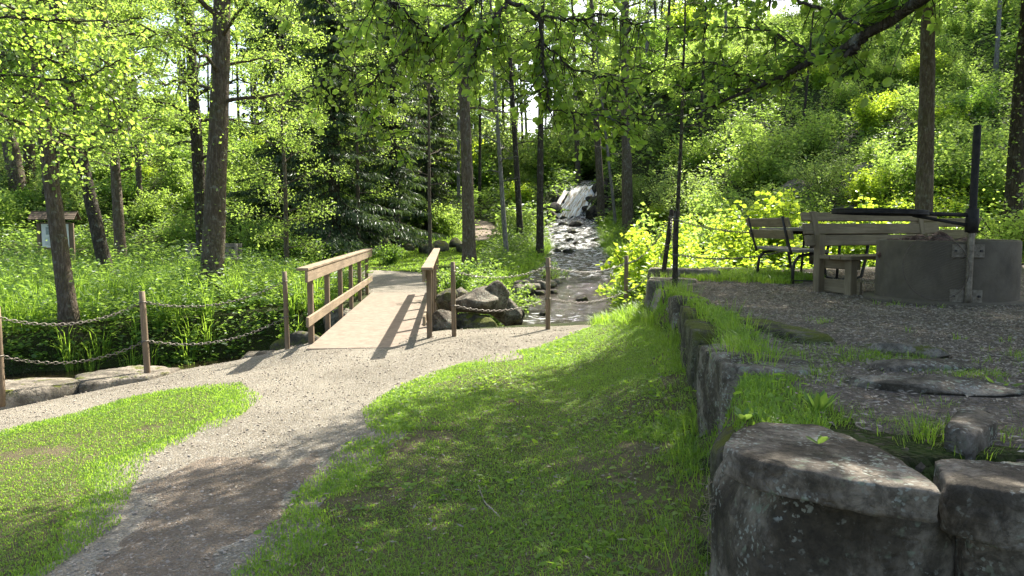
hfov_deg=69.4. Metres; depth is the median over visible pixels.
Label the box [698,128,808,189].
bush
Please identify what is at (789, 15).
bush
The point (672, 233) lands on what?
chain
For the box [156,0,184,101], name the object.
forest tree
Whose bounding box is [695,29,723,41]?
bush
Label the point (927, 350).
rock
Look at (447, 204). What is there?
bush
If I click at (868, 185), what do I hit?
bush
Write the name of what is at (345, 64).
forest tree
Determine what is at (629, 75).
bush
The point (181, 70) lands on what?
forest tree
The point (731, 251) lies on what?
bush
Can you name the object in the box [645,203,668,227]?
bush
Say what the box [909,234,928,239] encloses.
rock
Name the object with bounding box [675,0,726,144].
forest tree
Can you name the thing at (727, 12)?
bush
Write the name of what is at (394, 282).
path
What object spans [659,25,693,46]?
bush
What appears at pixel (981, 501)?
rock
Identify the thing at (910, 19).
bush
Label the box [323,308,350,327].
rock
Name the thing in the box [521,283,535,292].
rock
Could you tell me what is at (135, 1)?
forest tree
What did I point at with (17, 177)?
tree
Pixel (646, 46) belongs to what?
forest tree
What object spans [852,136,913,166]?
bush
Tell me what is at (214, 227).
tree
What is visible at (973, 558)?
rock
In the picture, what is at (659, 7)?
forest tree
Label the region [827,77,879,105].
bush
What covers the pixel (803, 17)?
bush
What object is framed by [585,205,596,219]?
rock
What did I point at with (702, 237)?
bush
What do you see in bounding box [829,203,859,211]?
rock outcrop
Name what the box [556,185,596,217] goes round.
waterfall
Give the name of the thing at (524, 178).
bush
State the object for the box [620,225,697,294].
bush
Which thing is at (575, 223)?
rock
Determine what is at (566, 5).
forest tree
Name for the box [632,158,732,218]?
bush
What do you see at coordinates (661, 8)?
forest tree
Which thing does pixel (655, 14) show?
forest tree
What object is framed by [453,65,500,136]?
forest tree
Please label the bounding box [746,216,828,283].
bench
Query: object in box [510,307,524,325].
rock
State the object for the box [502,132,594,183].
bush
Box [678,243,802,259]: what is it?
chain
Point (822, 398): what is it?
weed
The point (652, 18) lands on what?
bush
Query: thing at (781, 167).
bush
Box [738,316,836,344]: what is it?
rock
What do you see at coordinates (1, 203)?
bush
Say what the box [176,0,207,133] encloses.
forest tree
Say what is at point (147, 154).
tree
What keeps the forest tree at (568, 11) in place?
on the ground at (920, 457)
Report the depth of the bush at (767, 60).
35.88 m
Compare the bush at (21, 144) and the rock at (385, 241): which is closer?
the rock at (385, 241)
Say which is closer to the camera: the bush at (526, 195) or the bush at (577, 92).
the bush at (526, 195)
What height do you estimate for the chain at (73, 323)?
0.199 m
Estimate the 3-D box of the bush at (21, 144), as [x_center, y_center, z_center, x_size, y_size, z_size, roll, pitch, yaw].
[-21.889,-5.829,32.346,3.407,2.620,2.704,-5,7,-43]
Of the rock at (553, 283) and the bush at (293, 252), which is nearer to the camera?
the rock at (553, 283)
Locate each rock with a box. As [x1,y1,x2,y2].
[0,378,80,409]
[74,365,180,392]
[241,350,275,358]
[270,331,319,350]
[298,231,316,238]
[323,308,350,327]
[380,237,391,246]
[397,238,409,246]
[404,244,414,250]
[418,244,434,253]
[432,240,448,251]
[432,309,457,330]
[435,288,457,313]
[448,286,497,313]
[449,237,461,247]
[456,244,461,252]
[456,287,467,296]
[456,313,497,328]
[485,280,509,318]
[493,298,521,325]
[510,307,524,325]
[512,285,525,295]
[513,280,530,284]
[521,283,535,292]
[532,283,540,290]
[534,280,550,289]
[534,290,545,294]
[539,310,545,315]
[543,202,562,212]
[543,210,557,221]
[550,280,556,286]
[550,289,557,293]
[551,194,565,202]
[553,278,562,283]
[563,249,573,253]
[569,221,581,226]
[576,295,588,300]
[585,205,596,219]
[588,195,610,207]
[592,181,609,195]
[644,279,671,308]
[647,267,720,279]
[649,277,696,282]
[662,289,705,304]
[667,295,700,329]
[677,306,700,340]
[680,318,720,387]
[694,345,703,389]
[696,342,812,437]
[702,267,746,271]
[708,461,955,575]
[710,421,735,513]
[721,422,940,523]
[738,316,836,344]
[846,375,1023,395]
[861,358,981,371]
[864,343,950,357]
[902,236,911,239]
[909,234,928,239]
[928,231,952,240]
[933,459,1023,551]
[944,406,997,459]
[954,536,1023,575]
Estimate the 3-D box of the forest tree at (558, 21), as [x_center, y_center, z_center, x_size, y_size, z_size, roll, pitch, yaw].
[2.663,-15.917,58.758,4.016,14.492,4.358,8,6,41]
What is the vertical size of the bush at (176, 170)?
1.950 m
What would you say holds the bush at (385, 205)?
on the ground at (920, 457)
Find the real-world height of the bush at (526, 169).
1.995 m
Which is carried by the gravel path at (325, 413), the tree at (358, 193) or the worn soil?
the worn soil
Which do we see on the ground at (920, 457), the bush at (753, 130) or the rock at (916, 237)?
the bush at (753, 130)
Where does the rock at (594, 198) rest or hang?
on the ground at (920, 457)
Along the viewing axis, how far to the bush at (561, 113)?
60.29 m
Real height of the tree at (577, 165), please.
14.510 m
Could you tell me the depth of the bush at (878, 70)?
32.27 m
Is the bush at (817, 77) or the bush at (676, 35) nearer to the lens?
the bush at (817, 77)
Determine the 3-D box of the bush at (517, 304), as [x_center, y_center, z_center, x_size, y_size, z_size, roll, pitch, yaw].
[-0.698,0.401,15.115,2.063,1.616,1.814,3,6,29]
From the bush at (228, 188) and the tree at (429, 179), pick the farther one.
the bush at (228, 188)
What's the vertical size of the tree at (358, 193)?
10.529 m
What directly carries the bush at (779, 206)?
on the ground at (920, 457)
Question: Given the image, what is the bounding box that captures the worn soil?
[96,452,319,575]
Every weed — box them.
[734,406,757,421]
[802,389,836,411]
[806,435,829,443]
[985,375,1023,386]
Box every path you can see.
[0,288,737,575]
[1,259,458,292]
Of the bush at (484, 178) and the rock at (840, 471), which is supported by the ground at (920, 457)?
the bush at (484, 178)
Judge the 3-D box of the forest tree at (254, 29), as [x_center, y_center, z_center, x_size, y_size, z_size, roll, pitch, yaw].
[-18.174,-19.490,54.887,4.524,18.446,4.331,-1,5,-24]
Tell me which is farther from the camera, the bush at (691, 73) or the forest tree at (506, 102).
the forest tree at (506, 102)
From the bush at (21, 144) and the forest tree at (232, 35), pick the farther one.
the forest tree at (232, 35)
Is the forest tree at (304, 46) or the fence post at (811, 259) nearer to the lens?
the fence post at (811, 259)
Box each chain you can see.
[1,303,139,325]
[4,342,142,364]
[146,282,281,307]
[149,317,284,345]
[456,267,545,278]
[456,299,545,311]
[550,263,625,273]
[550,293,623,303]
[627,248,663,291]
[628,222,667,263]
[670,216,672,256]
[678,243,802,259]
[679,220,801,233]
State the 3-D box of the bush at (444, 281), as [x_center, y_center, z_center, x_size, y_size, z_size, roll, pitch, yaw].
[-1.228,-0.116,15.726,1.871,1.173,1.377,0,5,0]
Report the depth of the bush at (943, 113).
26.46 m
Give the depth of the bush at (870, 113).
28.14 m
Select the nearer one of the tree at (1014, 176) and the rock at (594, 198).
the tree at (1014, 176)
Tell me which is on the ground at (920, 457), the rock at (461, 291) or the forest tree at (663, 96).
the forest tree at (663, 96)
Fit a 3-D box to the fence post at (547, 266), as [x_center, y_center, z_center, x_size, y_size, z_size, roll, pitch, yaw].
[0.536,0.153,11.010,0.086,1.206,0.087,0,5,0]
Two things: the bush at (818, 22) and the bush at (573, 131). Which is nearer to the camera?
the bush at (818, 22)
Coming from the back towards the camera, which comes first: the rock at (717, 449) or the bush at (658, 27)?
the bush at (658, 27)
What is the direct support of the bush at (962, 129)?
on the ground at (920, 457)
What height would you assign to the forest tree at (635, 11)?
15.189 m
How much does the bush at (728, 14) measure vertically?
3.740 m
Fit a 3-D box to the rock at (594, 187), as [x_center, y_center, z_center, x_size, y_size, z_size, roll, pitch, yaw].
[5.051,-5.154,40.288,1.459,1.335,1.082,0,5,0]
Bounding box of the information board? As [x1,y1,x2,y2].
[27,211,81,259]
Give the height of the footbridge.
1.384 m
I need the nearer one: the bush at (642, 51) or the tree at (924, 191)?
the tree at (924, 191)
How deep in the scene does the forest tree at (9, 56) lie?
25.70 m
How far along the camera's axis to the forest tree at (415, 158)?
47.21 m
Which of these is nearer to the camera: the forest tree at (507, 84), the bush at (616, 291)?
the bush at (616, 291)
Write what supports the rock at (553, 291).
on the stream
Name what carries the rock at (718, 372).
on the ground at (920, 457)
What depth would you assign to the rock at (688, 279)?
9.96 m
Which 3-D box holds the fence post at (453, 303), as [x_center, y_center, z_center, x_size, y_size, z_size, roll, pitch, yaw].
[-0.811,0.240,10.238,0.086,1.204,0.081,0,5,0]
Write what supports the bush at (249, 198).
on the ground at (920, 457)
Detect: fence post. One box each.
[0,308,5,406]
[139,291,150,372]
[282,271,289,349]
[450,262,455,336]
[545,258,550,329]
[624,256,627,306]
[661,209,673,276]
[672,211,678,287]
[809,246,813,263]
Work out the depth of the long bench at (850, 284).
8.62 m
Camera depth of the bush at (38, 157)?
32.52 m
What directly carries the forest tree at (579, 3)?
on the ground at (920, 457)
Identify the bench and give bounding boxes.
[181,243,241,264]
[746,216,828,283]
[800,211,938,295]
[910,218,980,238]
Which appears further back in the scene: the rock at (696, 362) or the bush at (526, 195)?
the bush at (526, 195)
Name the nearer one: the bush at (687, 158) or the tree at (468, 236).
the tree at (468, 236)
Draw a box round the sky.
[40,0,832,139]
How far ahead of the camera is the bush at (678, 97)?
35.16 m
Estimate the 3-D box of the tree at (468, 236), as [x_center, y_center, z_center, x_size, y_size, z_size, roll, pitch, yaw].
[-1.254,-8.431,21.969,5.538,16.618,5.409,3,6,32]
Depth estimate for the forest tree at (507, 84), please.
53.81 m
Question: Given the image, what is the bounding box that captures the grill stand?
[831,125,984,302]
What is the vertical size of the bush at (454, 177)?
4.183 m
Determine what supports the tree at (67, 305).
on the ground at (920, 457)
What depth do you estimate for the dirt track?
35.18 m
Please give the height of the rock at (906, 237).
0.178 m
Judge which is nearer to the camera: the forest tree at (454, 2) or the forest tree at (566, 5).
the forest tree at (454, 2)
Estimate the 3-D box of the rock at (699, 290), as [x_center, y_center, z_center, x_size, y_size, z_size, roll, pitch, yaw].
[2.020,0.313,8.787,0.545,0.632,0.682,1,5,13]
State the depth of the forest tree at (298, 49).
67.72 m
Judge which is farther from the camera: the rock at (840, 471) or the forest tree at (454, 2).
the forest tree at (454, 2)
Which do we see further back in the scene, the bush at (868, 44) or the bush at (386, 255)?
the bush at (868, 44)
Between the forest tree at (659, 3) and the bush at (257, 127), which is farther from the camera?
the forest tree at (659, 3)
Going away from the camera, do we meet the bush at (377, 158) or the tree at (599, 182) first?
the tree at (599, 182)
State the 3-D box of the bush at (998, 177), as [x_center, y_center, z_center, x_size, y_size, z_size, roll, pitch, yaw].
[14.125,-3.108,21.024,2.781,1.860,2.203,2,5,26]
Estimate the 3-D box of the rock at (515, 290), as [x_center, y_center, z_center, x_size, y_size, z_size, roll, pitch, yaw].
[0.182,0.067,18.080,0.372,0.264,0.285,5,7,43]
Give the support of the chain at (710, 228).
attached to the fence post at (675, 254)
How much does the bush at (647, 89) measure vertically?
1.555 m
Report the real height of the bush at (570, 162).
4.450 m
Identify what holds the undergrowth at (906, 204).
on the ground at (920, 457)
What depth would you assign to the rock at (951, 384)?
3.41 m
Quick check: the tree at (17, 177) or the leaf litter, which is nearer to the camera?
the leaf litter
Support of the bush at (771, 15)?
on the ground at (920, 457)
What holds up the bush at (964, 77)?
on the ground at (920, 457)
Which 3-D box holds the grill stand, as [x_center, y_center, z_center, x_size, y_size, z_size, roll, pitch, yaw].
[3.723,-0.657,6.878,1.441,1.690,0.822,0,5,0]
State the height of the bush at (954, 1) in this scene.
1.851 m
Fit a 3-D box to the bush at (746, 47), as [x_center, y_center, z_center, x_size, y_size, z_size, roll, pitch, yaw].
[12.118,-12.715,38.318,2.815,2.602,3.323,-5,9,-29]
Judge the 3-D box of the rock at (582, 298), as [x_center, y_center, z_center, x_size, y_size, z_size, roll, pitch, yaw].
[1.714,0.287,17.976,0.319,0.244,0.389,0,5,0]
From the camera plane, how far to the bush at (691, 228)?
22.16 m
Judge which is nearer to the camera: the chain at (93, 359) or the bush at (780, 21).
the chain at (93, 359)
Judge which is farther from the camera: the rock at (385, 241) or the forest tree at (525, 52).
the forest tree at (525, 52)
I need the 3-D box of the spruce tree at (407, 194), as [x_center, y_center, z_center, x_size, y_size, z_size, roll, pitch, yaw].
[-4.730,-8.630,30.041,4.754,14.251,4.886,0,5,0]
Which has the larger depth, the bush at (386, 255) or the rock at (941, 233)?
the bush at (386, 255)
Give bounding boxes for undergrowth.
[0,0,1023,312]
[0,237,372,368]
[611,173,1023,305]
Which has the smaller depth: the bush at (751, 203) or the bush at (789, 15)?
the bush at (751, 203)
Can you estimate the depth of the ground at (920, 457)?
22.98 m
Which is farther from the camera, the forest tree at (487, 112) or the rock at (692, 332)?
the forest tree at (487, 112)
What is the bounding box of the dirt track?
[475,220,501,239]
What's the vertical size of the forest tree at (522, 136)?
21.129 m
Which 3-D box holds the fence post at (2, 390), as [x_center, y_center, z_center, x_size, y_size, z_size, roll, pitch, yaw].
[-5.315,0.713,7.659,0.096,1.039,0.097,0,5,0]
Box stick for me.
[478,485,499,517]
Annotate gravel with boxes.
[678,265,1023,447]
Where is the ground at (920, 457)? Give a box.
[0,1,1023,566]
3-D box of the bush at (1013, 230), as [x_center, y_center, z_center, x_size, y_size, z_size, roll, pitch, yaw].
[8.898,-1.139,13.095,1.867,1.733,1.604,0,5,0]
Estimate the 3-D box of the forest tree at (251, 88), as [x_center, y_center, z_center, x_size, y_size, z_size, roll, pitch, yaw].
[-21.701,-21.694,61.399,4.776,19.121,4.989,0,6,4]
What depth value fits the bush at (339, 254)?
25.97 m
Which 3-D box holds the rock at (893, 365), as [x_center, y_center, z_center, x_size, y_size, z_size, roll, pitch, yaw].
[2.214,0.416,4.009,0.684,0.068,0.247,0,5,0]
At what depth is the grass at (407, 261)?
14.56 m
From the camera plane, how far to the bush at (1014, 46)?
31.48 m
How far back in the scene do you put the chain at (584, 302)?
11.57 m
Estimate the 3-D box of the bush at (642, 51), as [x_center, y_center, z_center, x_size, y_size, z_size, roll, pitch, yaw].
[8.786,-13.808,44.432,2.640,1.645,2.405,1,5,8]
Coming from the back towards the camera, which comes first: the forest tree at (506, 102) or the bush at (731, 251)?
the forest tree at (506, 102)
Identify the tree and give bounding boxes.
[0,0,80,189]
[0,0,80,221]
[0,0,124,172]
[0,0,130,213]
[0,0,166,275]
[0,0,173,353]
[0,0,947,178]
[0,2,86,213]
[2,1,46,91]
[21,0,185,265]
[68,0,173,173]
[76,0,165,175]
[78,0,189,207]
[101,0,279,261]
[110,0,357,302]
[119,6,165,34]
[146,1,212,101]
[154,0,198,100]
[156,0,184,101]
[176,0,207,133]
[194,0,232,113]
[196,0,252,62]
[198,1,272,122]
[211,0,258,117]
[226,0,347,229]
[227,0,350,264]
[234,0,300,166]
[235,0,262,125]
[238,0,276,121]
[258,0,324,72]
[260,0,424,259]
[283,0,334,117]
[289,10,333,90]
[292,2,389,170]
[295,0,418,248]
[324,0,412,205]
[334,12,366,148]
[342,0,452,245]
[361,0,450,165]
[372,0,456,179]
[378,0,459,255]
[389,0,526,272]
[399,0,474,230]
[407,0,455,177]
[416,0,467,128]
[419,0,491,209]
[424,1,491,150]
[439,0,516,78]
[444,69,486,134]
[445,0,550,237]
[449,0,516,204]
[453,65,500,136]
[470,0,542,259]
[472,1,532,145]
[478,49,519,133]
[478,81,516,136]
[480,0,614,255]
[488,0,532,162]
[500,0,538,129]
[511,0,545,147]
[513,0,539,131]
[519,0,583,134]
[528,0,575,140]
[532,0,616,182]
[535,5,591,129]
[544,0,582,112]
[565,0,642,86]
[567,0,634,216]
[570,0,608,53]
[578,0,633,223]
[589,0,692,240]
[598,1,644,40]
[635,0,667,26]
[645,0,748,227]
[645,2,647,58]
[650,0,692,22]
[653,0,656,20]
[660,0,662,18]
[661,0,670,99]
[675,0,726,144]
[720,0,754,14]
[724,2,727,55]
[782,0,834,123]
[895,22,899,36]
[914,3,935,211]
[943,0,1023,264]
[992,0,1001,72]
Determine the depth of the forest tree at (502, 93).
59.64 m
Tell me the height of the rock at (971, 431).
0.167 m
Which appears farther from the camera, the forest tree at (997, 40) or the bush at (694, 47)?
the bush at (694, 47)
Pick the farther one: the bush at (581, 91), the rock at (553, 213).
the bush at (581, 91)
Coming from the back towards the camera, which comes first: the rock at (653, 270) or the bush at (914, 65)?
the bush at (914, 65)
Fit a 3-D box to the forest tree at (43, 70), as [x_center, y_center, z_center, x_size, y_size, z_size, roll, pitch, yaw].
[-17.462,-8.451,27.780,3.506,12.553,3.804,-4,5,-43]
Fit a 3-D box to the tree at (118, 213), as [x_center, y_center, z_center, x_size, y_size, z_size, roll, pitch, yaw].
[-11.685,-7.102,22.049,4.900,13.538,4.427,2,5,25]
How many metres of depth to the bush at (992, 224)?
16.65 m
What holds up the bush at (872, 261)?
on the ground at (920, 457)
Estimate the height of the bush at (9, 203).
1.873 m
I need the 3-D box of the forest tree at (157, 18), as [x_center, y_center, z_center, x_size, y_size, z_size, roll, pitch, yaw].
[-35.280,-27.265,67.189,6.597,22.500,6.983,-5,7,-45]
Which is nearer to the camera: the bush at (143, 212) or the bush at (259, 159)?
the bush at (143, 212)
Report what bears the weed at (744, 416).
on the ground at (920, 457)
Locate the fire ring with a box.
[862,239,1023,306]
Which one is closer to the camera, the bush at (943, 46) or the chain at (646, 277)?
the chain at (646, 277)
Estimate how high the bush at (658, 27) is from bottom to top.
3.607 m
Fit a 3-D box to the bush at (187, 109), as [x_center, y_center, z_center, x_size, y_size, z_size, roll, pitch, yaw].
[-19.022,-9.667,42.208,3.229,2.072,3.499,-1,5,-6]
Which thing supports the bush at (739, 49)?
on the ground at (920, 457)
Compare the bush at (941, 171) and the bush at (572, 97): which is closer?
the bush at (941, 171)
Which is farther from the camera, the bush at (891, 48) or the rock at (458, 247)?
the bush at (891, 48)
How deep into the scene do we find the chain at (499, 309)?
10.64 m
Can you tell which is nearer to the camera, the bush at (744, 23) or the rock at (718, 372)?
the rock at (718, 372)
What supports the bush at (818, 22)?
on the ground at (920, 457)
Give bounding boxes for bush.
[0,137,22,176]
[0,149,41,192]
[0,179,69,218]
[0,188,34,234]
[0,202,9,224]
[24,158,111,224]
[36,153,75,178]
[53,133,122,164]
[65,153,128,184]
[95,172,156,207]
[119,144,162,164]
[123,185,184,223]
[130,160,157,184]
[138,102,147,115]
[146,106,174,125]
[148,100,208,134]
[150,155,228,199]
[158,144,191,164]
[159,204,260,250]
[162,163,205,184]
[173,172,240,204]
[204,153,272,192]
[228,140,257,159]
[229,112,251,144]
[233,212,301,261]
[234,120,266,138]
[234,187,269,221]
[237,141,276,171]
[241,131,266,148]
[255,224,343,265]
[287,109,352,159]
[296,176,354,208]
[316,238,353,259]
[360,131,388,174]
[360,187,409,223]
[371,240,410,264]
[409,257,494,293]
[415,194,453,228]
[418,198,479,235]
[435,109,534,188]
[439,135,485,192]
[440,270,534,326]
[452,150,496,192]
[454,105,534,179]
[486,174,511,191]
[495,206,547,231]
[498,180,534,207]
[500,127,532,146]
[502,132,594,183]
[505,127,549,145]
[509,126,605,177]
[509,170,536,185]
[509,282,541,312]
[519,158,546,181]
[525,112,594,177]
[540,259,569,279]
[550,120,586,144]
[551,104,591,133]
[556,93,589,131]
[560,105,591,129]
[565,83,589,103]
[566,59,592,106]
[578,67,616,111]
[579,120,593,133]
[584,33,628,70]
[591,115,619,161]
[595,273,623,313]
[597,54,619,84]
[599,2,674,41]
[605,275,646,308]
[609,59,652,80]
[610,14,665,56]
[610,198,747,267]
[611,172,663,213]
[615,172,650,197]
[619,6,678,37]
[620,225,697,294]
[629,49,670,74]
[629,68,651,93]
[632,25,689,60]
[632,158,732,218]
[632,234,766,269]
[640,45,673,64]
[643,113,679,153]
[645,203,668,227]
[648,59,685,94]
[649,0,744,34]
[658,50,712,92]
[658,130,728,170]
[658,213,718,241]
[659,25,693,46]
[662,0,716,44]
[671,88,704,114]
[676,4,743,28]
[681,36,723,70]
[684,181,761,227]
[684,188,740,219]
[687,38,747,77]
[688,38,709,52]
[688,216,783,268]
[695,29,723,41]
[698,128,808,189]
[706,188,843,268]
[714,14,783,63]
[719,12,766,35]
[721,114,803,159]
[724,181,778,224]
[738,18,776,36]
[743,36,769,53]
[748,34,800,70]
[755,180,834,224]
[759,46,786,64]
[760,107,852,157]
[761,10,787,38]
[764,5,790,20]
[767,155,832,186]
[770,9,801,32]
[772,143,868,203]
[777,0,822,29]
[784,189,909,265]
[787,31,821,54]
[796,13,854,49]
[802,63,829,89]
[822,0,858,30]
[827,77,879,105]
[829,49,867,70]
[839,163,893,207]
[840,0,870,14]
[846,91,894,132]
[848,44,893,77]
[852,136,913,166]
[858,29,893,55]
[861,253,874,266]
[866,53,910,88]
[868,20,949,59]
[869,145,941,199]
[870,119,1009,189]
[872,89,902,120]
[885,0,942,33]
[889,54,919,82]
[893,81,971,122]
[901,50,952,87]
[935,30,974,61]
[935,47,974,77]
[935,79,1007,123]
[935,101,973,134]
[935,113,1004,154]
[939,58,1013,97]
[939,219,996,238]
[942,7,994,42]
[943,0,984,12]
[953,148,1006,206]
[960,0,1020,23]
[963,184,1023,262]
[999,31,1017,60]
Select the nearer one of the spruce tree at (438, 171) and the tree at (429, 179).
the tree at (429, 179)
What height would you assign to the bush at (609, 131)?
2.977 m
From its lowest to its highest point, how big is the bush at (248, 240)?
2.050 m
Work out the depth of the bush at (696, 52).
38.07 m
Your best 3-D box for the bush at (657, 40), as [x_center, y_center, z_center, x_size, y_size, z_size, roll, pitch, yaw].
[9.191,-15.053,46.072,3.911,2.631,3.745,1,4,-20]
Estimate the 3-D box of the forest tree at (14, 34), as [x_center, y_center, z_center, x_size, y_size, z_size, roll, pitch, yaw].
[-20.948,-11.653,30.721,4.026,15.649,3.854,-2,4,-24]
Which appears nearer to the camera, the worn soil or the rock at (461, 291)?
the worn soil
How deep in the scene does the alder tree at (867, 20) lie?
5.13 m
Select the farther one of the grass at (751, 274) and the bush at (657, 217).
the bush at (657, 217)
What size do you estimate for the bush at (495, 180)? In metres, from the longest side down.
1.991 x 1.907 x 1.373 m
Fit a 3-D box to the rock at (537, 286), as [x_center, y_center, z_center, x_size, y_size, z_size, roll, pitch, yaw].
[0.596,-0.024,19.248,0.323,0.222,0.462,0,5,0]
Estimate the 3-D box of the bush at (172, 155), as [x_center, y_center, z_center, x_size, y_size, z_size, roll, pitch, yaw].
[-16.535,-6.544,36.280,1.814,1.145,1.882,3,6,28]
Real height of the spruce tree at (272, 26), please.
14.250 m
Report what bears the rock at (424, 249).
on the ground at (920, 457)
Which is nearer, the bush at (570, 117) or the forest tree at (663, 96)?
the forest tree at (663, 96)
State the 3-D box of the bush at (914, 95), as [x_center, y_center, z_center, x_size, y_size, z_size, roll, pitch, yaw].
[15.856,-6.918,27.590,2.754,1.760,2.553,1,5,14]
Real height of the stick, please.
0.020 m
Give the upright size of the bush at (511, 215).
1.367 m
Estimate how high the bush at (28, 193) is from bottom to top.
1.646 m
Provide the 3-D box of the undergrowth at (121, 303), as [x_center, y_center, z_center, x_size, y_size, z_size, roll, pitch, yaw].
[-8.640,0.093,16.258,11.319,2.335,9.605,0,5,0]
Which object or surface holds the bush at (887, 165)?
on the ground at (920, 457)
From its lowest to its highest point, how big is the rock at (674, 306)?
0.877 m
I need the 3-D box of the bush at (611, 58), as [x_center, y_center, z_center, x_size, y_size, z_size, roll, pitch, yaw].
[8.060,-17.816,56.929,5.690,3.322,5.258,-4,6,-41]
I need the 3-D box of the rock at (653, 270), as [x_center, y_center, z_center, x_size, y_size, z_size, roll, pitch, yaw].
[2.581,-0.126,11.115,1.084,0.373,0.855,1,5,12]
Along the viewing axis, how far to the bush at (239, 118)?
44.51 m
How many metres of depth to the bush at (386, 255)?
25.04 m
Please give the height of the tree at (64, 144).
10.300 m
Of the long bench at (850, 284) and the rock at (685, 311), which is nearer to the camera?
the rock at (685, 311)
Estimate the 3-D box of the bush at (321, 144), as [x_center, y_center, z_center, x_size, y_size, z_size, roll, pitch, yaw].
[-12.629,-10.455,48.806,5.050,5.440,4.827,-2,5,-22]
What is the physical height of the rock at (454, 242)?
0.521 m
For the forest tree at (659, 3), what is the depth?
81.78 m
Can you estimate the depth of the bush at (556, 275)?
21.46 m
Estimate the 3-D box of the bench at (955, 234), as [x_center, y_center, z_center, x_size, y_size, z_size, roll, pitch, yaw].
[5.949,-0.563,10.721,0.658,0.934,1.700,0,5,0]
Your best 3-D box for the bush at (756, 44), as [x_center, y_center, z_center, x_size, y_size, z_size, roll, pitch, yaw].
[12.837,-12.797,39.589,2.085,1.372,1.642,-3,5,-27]
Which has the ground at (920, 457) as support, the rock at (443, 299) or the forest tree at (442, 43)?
the forest tree at (442, 43)
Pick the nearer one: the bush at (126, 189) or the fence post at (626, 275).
the fence post at (626, 275)
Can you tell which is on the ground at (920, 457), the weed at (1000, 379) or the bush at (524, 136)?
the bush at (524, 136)
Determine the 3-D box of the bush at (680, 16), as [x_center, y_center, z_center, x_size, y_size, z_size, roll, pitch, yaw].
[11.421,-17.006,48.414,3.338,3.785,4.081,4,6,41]
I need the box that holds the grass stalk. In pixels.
[698,478,715,575]
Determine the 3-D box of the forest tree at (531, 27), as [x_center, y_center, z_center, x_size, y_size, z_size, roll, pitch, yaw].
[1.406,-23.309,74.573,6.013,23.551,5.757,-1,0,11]
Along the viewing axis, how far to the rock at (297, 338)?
10.74 m
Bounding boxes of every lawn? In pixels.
[0,390,223,575]
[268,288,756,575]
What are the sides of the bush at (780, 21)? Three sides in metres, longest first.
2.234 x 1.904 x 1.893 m
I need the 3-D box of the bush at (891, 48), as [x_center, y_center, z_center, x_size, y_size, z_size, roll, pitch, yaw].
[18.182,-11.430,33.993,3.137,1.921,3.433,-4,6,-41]
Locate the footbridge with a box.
[296,248,439,350]
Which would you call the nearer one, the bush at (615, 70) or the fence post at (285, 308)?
the fence post at (285, 308)
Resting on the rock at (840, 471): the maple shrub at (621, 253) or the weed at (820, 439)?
the weed at (820, 439)
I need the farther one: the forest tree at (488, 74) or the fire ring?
the forest tree at (488, 74)
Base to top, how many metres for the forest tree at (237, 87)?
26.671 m
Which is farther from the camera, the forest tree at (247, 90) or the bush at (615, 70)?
the forest tree at (247, 90)
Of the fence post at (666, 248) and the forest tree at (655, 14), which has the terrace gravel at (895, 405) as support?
the fence post at (666, 248)
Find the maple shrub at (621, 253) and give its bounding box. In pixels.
[595,219,694,302]
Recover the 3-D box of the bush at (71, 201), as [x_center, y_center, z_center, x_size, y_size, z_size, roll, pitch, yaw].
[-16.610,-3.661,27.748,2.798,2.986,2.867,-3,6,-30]
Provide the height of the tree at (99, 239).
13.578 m
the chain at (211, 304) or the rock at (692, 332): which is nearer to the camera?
the rock at (692, 332)
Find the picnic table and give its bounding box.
[759,227,887,279]
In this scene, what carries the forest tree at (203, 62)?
on the ground at (920, 457)
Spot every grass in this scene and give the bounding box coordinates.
[0,207,624,371]
[560,265,1023,575]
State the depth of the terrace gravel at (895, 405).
4.85 m
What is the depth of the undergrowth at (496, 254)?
31.31 m
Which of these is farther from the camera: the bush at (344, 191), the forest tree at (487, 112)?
the forest tree at (487, 112)
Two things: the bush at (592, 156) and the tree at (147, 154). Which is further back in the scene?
the bush at (592, 156)
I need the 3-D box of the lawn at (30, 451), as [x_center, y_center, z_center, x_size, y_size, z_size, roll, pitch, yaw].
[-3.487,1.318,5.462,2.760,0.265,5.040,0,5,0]
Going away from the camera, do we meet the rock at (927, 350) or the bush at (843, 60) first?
the rock at (927, 350)
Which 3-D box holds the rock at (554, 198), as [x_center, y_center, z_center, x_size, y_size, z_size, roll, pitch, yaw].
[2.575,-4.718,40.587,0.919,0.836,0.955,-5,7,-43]
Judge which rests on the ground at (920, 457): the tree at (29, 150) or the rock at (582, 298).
the tree at (29, 150)
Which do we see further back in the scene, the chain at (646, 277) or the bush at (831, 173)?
the bush at (831, 173)
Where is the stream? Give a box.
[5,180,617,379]
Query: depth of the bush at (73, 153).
34.17 m
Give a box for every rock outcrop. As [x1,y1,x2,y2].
[772,179,820,210]
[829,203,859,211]
[846,162,907,179]
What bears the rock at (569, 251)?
in the stream
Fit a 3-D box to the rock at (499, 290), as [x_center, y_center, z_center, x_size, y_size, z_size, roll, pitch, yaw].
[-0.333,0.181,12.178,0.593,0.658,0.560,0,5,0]
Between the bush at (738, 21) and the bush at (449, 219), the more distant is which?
the bush at (738, 21)
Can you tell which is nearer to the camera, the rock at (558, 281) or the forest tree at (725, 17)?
the rock at (558, 281)
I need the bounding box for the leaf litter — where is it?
[14,271,1023,575]
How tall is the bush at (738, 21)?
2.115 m

